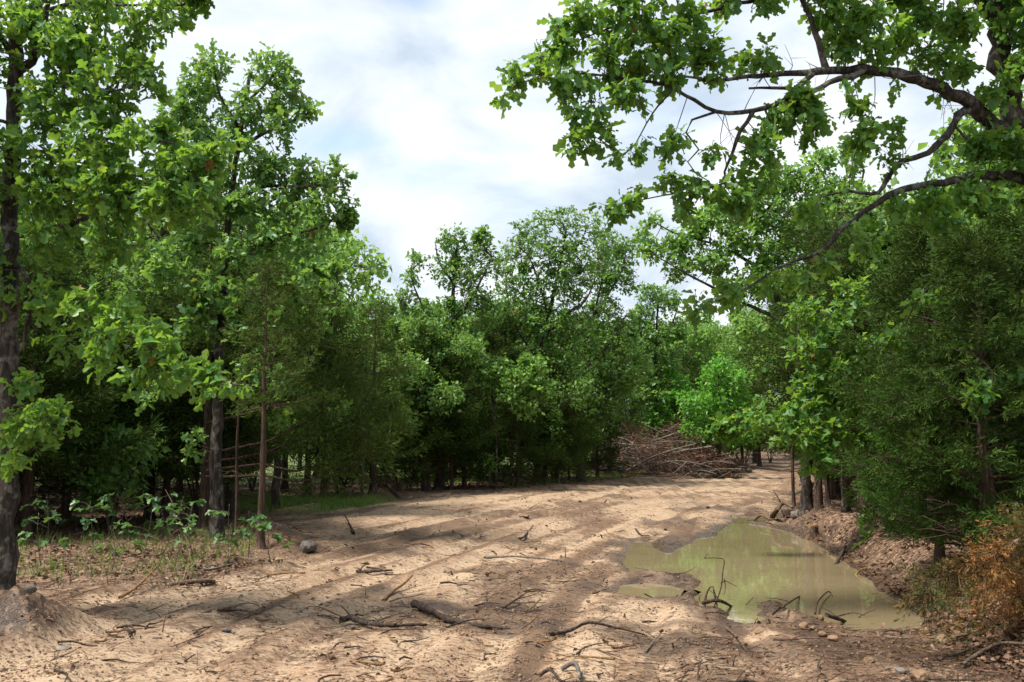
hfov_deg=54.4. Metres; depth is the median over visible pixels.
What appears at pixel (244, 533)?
oak sapling
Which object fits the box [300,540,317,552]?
boulder
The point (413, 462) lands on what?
leafy bush
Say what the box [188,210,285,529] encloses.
cedar tree
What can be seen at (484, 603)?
dirt twig
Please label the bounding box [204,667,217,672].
dirt twig
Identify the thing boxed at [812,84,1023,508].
oak tree
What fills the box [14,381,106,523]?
leafy bush
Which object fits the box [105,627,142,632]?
dirt twig
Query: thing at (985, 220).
oak tree
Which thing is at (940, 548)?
cedar tree
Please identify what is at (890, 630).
dirt twig
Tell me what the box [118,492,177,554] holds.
oak sapling
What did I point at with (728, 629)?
thin stick
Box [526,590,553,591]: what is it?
dirt twig
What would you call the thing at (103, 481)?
leafy bush
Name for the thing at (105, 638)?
dirt twig
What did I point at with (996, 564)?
bush
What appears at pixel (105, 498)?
oak sapling
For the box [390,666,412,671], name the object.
dirt twig
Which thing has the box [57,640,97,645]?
dirt twig
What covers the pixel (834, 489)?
tree
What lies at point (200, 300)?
oak tree
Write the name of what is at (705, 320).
oak tree
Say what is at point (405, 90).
sky
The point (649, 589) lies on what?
puddle water
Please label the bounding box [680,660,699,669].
dirt twig
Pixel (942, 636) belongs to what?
stone
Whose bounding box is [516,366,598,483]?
cedar tree
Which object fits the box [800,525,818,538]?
stone
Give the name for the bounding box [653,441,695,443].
dead branch
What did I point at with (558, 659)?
dirt twig
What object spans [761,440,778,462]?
leafy bush
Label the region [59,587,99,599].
dirt twig
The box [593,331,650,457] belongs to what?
oak tree
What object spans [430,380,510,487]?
cedar tree
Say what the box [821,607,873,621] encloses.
spit branch
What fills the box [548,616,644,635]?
bent branch
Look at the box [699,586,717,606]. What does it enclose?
withered stem
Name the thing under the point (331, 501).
grass
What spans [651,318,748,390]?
oak tree
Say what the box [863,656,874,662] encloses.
stone
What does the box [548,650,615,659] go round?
dirt twig
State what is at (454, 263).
oak tree
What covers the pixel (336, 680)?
dirt clods
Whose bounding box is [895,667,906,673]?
stone
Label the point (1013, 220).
cedar tree
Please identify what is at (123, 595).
brown branch
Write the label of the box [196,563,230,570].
grey branch
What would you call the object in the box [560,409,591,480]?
cedar tree
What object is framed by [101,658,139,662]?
dirt twig
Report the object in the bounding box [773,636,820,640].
dirt twig
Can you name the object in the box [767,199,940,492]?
oak tree
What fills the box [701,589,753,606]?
spit branch
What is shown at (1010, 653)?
leaf litter
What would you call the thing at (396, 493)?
fallen branch
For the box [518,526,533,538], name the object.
short stick
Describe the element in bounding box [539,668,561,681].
dark stick
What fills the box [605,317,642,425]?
oak tree
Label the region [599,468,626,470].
dead branch
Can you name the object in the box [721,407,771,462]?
leafy bush
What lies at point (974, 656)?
long branch
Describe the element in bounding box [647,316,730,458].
oak tree
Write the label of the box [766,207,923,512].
tree
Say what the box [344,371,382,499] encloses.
cedar tree
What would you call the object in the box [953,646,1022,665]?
long branch
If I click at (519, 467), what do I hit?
cedar tree
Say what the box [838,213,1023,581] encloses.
cedar tree
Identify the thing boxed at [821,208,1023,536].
cedar tree
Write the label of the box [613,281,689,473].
oak tree
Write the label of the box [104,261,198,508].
cedar tree
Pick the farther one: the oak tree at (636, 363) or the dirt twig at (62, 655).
the oak tree at (636, 363)
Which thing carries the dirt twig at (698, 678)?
on the ground at (646, 504)
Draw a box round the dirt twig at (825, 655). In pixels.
[817,649,830,661]
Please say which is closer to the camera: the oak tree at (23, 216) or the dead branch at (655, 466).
the oak tree at (23, 216)
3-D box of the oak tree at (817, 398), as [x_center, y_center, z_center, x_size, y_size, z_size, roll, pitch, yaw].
[5.074,1.040,15.393,2.129,4.179,4.419,-6,-8,44]
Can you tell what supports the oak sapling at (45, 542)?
on the ground at (646, 504)
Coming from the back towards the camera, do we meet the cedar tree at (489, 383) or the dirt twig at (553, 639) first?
the cedar tree at (489, 383)
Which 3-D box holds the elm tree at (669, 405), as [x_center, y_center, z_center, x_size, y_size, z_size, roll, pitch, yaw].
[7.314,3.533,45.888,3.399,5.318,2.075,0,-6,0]
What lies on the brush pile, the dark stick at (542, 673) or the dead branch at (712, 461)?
the dead branch at (712, 461)
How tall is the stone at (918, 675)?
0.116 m
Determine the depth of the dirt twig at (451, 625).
8.64 m
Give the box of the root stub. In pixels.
[770,490,793,518]
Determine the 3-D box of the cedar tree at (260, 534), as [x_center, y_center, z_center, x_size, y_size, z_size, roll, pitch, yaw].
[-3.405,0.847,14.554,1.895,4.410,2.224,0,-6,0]
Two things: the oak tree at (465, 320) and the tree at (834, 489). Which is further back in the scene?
the oak tree at (465, 320)
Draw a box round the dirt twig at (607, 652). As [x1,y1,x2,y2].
[595,648,621,657]
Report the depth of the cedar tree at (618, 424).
49.18 m
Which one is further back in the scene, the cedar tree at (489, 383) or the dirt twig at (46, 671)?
the cedar tree at (489, 383)
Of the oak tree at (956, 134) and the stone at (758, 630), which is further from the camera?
the oak tree at (956, 134)
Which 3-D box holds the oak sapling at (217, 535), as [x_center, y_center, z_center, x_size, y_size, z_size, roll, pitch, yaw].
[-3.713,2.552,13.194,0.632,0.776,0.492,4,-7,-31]
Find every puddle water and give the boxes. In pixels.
[617,583,698,597]
[622,523,925,630]
[731,516,778,522]
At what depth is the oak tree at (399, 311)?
55.45 m
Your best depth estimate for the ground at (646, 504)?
10.44 m
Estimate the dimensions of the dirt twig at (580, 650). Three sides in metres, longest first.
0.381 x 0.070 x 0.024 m
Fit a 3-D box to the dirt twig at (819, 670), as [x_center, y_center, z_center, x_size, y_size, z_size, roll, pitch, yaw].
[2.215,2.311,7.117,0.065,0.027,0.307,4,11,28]
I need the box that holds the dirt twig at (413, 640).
[399,637,428,642]
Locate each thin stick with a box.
[317,614,338,618]
[644,633,660,652]
[725,627,746,650]
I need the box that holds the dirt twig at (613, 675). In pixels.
[605,666,615,678]
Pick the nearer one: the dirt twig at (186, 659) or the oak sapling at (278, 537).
the dirt twig at (186, 659)
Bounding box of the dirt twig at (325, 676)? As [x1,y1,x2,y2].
[317,674,341,681]
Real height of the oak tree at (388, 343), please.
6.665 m
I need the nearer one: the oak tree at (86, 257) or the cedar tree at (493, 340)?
the oak tree at (86, 257)
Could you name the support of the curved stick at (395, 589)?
on the ground at (646, 504)
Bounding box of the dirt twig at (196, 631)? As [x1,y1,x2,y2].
[193,626,211,633]
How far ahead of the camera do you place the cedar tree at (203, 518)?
16.90 m
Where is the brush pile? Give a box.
[587,408,762,478]
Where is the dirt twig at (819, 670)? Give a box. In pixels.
[817,654,823,671]
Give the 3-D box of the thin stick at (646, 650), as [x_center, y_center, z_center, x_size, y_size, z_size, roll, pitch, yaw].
[1.139,2.456,8.105,0.030,0.040,0.648,-2,-6,19]
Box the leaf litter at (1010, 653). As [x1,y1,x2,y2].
[0,474,1023,681]
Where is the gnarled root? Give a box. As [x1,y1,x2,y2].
[300,605,426,627]
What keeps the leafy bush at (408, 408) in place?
on the ground at (646, 504)
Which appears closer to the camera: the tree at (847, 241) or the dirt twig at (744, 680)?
the dirt twig at (744, 680)
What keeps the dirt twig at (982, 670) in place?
on the ground at (646, 504)
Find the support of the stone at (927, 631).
on the ground at (646, 504)
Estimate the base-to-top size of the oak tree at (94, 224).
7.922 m
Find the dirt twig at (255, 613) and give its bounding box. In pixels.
[242,606,273,619]
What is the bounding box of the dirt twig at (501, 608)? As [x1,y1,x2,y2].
[482,602,514,612]
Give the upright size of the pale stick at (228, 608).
0.104 m
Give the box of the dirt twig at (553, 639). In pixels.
[540,635,557,641]
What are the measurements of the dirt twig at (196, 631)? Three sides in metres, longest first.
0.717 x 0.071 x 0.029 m
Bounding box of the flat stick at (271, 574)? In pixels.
[267,572,304,575]
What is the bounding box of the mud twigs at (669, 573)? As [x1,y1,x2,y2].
[634,566,696,583]
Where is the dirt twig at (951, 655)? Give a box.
[935,654,956,657]
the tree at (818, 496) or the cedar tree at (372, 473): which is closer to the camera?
the tree at (818, 496)
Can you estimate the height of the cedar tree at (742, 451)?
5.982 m
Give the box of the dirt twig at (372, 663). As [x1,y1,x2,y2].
[351,659,385,664]
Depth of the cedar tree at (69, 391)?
15.61 m
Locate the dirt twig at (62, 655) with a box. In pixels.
[51,647,78,660]
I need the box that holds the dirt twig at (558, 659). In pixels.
[544,654,573,661]
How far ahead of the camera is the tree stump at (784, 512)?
21.18 m
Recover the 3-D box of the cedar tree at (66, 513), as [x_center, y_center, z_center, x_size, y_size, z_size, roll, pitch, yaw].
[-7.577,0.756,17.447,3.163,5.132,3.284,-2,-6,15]
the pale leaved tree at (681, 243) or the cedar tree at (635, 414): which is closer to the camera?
the pale leaved tree at (681, 243)
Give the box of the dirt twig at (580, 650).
[576,642,606,653]
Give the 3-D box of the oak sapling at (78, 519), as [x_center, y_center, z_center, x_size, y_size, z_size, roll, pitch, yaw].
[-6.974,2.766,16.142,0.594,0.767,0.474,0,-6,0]
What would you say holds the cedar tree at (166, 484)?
on the ground at (646, 504)
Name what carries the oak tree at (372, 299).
on the ground at (646, 504)
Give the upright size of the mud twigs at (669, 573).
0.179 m
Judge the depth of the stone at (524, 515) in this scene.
20.88 m
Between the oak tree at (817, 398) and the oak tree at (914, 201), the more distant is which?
the oak tree at (914, 201)
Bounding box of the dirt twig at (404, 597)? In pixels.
[389,593,424,601]
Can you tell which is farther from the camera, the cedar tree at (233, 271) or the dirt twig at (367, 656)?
the cedar tree at (233, 271)
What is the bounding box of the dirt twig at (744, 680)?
[718,679,756,681]
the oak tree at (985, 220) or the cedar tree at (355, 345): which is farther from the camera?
the cedar tree at (355, 345)
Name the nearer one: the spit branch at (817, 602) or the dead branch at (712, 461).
the spit branch at (817, 602)
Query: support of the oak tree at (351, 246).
on the ground at (646, 504)
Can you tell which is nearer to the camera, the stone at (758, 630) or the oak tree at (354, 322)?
the stone at (758, 630)
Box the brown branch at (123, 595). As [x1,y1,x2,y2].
[118,541,162,598]
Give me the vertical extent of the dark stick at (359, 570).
0.128 m
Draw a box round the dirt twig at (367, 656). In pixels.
[349,656,385,661]
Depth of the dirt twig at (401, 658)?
7.40 m
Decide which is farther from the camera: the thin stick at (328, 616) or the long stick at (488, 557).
the long stick at (488, 557)
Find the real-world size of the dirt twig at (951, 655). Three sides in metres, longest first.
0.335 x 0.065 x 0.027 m
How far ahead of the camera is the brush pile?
43.48 m
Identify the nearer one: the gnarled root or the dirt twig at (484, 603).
the gnarled root
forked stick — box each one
[477,590,546,608]
[524,598,540,612]
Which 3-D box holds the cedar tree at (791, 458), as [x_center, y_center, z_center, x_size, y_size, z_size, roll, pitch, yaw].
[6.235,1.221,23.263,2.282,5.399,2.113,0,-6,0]
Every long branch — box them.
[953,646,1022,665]
[960,641,1023,666]
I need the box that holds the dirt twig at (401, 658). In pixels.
[399,656,412,660]
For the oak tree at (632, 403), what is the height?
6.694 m
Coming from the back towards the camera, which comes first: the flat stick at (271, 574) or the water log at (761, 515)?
the water log at (761, 515)
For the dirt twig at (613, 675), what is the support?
on the ground at (646, 504)
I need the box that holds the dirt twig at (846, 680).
[838,676,864,681]
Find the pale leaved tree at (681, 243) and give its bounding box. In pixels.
[629,144,910,514]
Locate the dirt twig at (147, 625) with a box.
[144,620,162,628]
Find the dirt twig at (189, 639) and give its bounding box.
[170,634,203,646]
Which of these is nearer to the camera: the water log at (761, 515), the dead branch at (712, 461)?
the water log at (761, 515)
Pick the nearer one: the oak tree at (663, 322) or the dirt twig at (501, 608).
the dirt twig at (501, 608)
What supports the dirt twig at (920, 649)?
on the ground at (646, 504)
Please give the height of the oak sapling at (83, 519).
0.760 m
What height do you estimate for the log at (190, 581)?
0.136 m
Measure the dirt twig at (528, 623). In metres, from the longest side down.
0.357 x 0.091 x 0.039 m
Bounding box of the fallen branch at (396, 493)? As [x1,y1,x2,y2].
[367,468,400,497]
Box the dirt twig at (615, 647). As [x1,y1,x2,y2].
[611,644,634,648]
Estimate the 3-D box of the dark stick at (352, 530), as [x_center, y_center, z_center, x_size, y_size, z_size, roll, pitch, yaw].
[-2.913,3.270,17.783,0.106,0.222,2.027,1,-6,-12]
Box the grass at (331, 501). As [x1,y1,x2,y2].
[15,469,648,581]
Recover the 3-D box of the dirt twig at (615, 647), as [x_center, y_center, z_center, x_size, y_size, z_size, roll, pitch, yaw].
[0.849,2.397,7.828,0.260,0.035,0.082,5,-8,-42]
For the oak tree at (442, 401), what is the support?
on the ground at (646, 504)
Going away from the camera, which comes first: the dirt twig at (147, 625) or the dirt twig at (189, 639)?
the dirt twig at (189, 639)
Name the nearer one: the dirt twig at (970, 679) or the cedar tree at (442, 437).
the dirt twig at (970, 679)
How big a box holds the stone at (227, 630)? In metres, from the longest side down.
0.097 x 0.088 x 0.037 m
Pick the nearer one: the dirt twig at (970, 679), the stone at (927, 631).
the dirt twig at (970, 679)
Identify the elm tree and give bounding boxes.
[634,360,705,473]
[676,349,763,477]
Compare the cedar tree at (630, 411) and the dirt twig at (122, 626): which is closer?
the dirt twig at (122, 626)
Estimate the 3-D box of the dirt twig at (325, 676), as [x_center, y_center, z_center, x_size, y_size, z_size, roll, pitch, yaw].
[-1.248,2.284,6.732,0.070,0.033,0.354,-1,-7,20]
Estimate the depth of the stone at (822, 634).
8.28 m
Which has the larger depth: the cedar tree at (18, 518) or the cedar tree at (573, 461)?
the cedar tree at (573, 461)
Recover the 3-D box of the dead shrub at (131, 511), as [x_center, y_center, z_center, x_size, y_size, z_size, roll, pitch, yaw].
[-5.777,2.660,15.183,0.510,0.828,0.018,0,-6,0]
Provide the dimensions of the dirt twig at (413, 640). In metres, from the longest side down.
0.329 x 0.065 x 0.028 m
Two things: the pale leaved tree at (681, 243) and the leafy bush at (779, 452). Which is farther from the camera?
the leafy bush at (779, 452)
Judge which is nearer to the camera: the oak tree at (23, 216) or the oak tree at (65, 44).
the oak tree at (65, 44)
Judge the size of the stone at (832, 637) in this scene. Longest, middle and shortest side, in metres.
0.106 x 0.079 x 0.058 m
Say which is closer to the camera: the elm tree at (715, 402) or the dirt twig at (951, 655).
the dirt twig at (951, 655)
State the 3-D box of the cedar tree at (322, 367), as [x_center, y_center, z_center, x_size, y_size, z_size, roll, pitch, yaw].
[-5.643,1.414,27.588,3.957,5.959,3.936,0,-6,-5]
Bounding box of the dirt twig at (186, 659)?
[181,654,195,661]
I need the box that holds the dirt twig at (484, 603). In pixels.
[474,602,499,606]
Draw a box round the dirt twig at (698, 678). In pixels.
[697,659,702,680]
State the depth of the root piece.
9.15 m
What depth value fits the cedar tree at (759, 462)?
61.08 m
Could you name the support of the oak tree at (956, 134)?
on the ground at (646, 504)
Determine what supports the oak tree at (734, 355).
on the ground at (646, 504)
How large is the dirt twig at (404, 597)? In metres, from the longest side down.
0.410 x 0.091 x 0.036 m
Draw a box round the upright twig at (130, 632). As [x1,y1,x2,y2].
[126,629,135,637]
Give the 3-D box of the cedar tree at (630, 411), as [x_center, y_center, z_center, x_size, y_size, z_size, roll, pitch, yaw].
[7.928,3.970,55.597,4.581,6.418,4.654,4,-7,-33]
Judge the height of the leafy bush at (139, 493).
1.866 m
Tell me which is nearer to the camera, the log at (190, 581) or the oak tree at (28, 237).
the log at (190, 581)
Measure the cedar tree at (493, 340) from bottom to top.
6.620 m
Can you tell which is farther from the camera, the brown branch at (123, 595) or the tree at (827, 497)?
the tree at (827, 497)
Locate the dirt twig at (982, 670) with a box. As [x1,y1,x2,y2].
[974,667,1004,673]
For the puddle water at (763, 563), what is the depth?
12.43 m
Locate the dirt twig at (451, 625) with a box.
[446,618,489,627]
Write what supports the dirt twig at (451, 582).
on the ground at (646, 504)
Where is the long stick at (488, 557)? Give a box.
[483,555,557,560]
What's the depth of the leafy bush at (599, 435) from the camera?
44.34 m
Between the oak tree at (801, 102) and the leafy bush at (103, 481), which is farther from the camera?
the leafy bush at (103, 481)
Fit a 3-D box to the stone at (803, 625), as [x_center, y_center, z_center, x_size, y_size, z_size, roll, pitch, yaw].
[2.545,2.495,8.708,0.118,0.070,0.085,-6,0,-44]
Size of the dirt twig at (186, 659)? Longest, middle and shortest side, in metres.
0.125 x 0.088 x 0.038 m
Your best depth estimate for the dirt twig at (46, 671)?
6.83 m
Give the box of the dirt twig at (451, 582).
[440,581,467,584]
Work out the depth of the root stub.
19.78 m
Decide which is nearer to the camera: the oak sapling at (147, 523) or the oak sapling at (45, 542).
the oak sapling at (45, 542)
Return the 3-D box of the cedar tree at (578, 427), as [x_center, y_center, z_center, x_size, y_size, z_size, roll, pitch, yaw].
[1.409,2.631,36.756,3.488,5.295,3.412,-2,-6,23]
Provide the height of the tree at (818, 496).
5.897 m
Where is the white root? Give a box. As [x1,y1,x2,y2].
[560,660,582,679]
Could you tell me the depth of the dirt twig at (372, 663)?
7.30 m
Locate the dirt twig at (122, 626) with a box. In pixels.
[116,624,156,628]
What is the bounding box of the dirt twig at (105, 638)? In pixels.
[94,634,118,642]
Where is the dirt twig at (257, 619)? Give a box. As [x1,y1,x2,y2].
[255,618,273,621]
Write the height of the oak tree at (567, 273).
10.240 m
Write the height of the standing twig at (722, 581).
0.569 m
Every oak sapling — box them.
[17,513,68,565]
[20,498,61,539]
[21,483,51,508]
[59,489,99,533]
[69,499,111,552]
[90,520,146,571]
[97,489,144,538]
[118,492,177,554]
[144,495,184,537]
[152,497,205,544]
[164,503,202,559]
[205,510,258,561]
[233,514,271,558]
[250,520,294,564]
[477,351,556,488]
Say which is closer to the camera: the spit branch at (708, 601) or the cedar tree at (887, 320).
the spit branch at (708, 601)
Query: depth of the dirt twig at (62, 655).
7.46 m
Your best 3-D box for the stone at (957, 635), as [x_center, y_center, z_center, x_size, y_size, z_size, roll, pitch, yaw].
[3.669,2.428,8.177,0.166,0.090,0.197,-5,-4,3]
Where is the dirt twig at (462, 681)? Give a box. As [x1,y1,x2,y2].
[449,677,474,681]
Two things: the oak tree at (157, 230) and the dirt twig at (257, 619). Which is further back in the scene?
the oak tree at (157, 230)
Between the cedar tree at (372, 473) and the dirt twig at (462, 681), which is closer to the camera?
the dirt twig at (462, 681)
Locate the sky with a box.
[0,0,1023,422]
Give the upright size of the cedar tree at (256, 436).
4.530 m
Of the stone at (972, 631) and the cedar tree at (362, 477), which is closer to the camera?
the stone at (972, 631)
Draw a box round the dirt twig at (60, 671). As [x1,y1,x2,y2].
[53,669,67,681]
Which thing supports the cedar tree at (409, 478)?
on the ground at (646, 504)
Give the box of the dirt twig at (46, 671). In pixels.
[43,670,59,673]
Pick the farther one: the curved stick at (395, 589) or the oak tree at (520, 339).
the oak tree at (520, 339)
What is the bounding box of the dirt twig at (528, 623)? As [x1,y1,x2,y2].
[519,616,537,628]
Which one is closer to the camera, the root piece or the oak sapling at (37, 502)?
the root piece
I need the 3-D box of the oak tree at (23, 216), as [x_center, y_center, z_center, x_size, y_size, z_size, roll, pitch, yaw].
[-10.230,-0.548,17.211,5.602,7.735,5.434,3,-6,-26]
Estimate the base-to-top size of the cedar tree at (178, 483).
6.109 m
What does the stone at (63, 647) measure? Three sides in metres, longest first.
0.114 x 0.099 x 0.035 m
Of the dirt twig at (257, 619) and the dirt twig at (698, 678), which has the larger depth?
the dirt twig at (257, 619)
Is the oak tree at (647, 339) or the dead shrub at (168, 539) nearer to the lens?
the dead shrub at (168, 539)
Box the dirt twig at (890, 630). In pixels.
[882,629,901,634]
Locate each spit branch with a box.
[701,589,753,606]
[771,596,799,614]
[814,591,832,614]
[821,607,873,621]
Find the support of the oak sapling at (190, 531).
on the ground at (646, 504)
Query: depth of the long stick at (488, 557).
13.51 m
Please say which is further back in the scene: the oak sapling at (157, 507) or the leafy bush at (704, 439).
the leafy bush at (704, 439)
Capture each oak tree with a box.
[0,0,257,589]
[0,150,95,265]
[0,188,208,503]
[0,215,57,297]
[30,213,161,434]
[61,204,259,517]
[115,221,368,516]
[133,38,360,538]
[148,186,343,496]
[165,206,392,509]
[280,290,384,488]
[312,283,398,476]
[318,308,399,483]
[365,307,488,491]
[366,319,450,478]
[380,302,410,463]
[381,222,509,489]
[401,296,522,470]
[459,291,588,477]
[488,204,616,483]
[489,0,1023,416]
[520,304,656,477]
[564,227,644,481]
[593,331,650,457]
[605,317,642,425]
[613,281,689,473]
[619,356,657,438]
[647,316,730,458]
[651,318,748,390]
[674,308,734,368]
[706,274,905,549]
[710,311,775,462]
[727,301,770,455]
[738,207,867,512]
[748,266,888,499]
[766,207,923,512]
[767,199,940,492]
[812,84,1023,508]
[906,194,1017,222]
[917,103,1023,185]
[953,185,1023,330]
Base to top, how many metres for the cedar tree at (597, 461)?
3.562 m
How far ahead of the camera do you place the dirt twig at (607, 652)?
7.62 m
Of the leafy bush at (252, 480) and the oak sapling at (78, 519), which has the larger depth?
the leafy bush at (252, 480)
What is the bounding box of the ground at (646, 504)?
[0,430,1023,681]
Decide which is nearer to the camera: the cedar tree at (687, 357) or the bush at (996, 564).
the bush at (996, 564)
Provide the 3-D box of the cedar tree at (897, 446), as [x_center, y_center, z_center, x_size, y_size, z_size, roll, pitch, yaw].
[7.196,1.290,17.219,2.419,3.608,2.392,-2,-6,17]
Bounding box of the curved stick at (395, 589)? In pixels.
[381,575,412,600]
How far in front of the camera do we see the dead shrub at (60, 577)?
11.02 m
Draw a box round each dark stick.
[344,514,354,534]
[353,563,391,572]
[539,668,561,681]
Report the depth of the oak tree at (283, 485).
30.76 m
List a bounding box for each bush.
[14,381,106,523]
[66,419,171,531]
[78,434,170,520]
[128,384,297,519]
[244,399,273,491]
[303,387,417,493]
[383,428,441,489]
[560,400,606,457]
[681,411,715,472]
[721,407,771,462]
[747,390,813,474]
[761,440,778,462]
[892,500,1023,656]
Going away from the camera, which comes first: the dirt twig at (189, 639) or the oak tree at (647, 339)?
the dirt twig at (189, 639)
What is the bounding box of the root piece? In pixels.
[410,599,509,629]
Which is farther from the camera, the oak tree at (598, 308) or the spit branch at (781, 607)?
the oak tree at (598, 308)
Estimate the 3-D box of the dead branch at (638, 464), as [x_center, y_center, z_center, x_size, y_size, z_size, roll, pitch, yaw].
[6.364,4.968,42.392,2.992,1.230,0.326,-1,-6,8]
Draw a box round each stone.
[21,584,36,593]
[56,645,70,650]
[221,628,231,631]
[519,514,528,517]
[754,627,764,633]
[790,509,799,518]
[798,622,807,629]
[800,525,818,538]
[817,615,823,620]
[817,631,827,636]
[827,635,838,641]
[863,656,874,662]
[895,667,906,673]
[909,669,929,681]
[921,627,931,633]
[936,634,950,643]
[949,630,968,641]
[964,628,981,636]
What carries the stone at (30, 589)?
on the ground at (646, 504)
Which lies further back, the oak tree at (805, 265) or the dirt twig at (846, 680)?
the oak tree at (805, 265)
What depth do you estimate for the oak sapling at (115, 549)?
12.02 m
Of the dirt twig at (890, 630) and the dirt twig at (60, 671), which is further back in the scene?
the dirt twig at (890, 630)
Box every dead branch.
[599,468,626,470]
[624,472,652,477]
[627,443,696,471]
[640,460,722,475]
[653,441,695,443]
[696,461,730,465]
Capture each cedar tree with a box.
[0,240,165,536]
[15,242,111,523]
[18,243,176,528]
[83,286,266,523]
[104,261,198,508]
[111,192,428,528]
[123,302,304,505]
[174,477,183,492]
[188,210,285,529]
[218,253,345,548]
[268,293,373,496]
[281,290,398,498]
[319,298,428,493]
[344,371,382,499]
[356,368,437,491]
[381,318,502,491]
[415,363,488,489]
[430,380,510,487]
[453,315,531,478]
[454,300,557,483]
[483,371,560,486]
[510,343,596,481]
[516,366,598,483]
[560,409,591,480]
[567,403,630,477]
[589,398,636,464]
[619,369,692,471]
[622,361,678,452]
[661,341,722,470]
[717,368,774,462]
[732,294,801,506]
[732,354,787,465]
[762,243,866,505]
[820,311,921,509]
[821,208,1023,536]
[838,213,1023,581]
[839,252,944,501]
[841,325,1017,575]
[864,318,973,507]
[883,195,1023,543]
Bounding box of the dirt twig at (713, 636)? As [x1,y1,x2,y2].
[696,636,728,638]
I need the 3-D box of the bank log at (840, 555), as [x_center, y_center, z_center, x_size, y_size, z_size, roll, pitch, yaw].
[4.619,3.057,14.027,0.065,0.223,1.502,-3,-6,25]
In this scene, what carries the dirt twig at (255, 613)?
on the ground at (646, 504)
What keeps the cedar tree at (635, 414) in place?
on the ground at (646, 504)
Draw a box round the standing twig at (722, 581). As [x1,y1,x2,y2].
[704,554,736,607]
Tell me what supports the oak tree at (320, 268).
on the ground at (646, 504)
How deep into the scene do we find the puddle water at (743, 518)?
21.31 m
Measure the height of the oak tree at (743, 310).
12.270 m
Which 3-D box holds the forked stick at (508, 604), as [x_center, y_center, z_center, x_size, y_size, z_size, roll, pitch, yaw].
[0.128,2.572,9.845,0.548,0.127,0.950,-4,-7,36]
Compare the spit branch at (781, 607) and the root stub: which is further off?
the root stub
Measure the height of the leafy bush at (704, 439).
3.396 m
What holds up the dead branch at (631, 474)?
on the ground at (646, 504)
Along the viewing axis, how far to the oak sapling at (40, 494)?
18.47 m
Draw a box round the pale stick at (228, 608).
[217,602,264,613]
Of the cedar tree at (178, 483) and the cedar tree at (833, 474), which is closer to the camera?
the cedar tree at (833, 474)
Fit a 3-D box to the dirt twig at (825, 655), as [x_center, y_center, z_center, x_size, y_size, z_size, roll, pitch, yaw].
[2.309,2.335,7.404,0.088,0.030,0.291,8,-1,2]
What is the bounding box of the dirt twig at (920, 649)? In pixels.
[905,646,936,651]
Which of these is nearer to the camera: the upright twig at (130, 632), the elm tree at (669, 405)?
the upright twig at (130, 632)
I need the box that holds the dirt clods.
[0,482,1021,681]
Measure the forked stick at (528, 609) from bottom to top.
0.091 m
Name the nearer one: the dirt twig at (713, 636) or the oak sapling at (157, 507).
the dirt twig at (713, 636)
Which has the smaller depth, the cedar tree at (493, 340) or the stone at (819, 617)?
the stone at (819, 617)
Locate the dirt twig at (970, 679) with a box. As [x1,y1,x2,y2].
[929,678,974,680]
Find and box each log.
[166,578,215,586]
[754,514,771,520]
[834,545,846,564]
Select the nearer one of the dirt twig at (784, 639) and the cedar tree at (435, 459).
the dirt twig at (784, 639)
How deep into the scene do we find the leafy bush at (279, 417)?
19.83 m
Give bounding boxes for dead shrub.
[38,567,75,584]
[118,488,148,539]
[139,489,190,571]
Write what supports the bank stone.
on the ground at (646, 504)

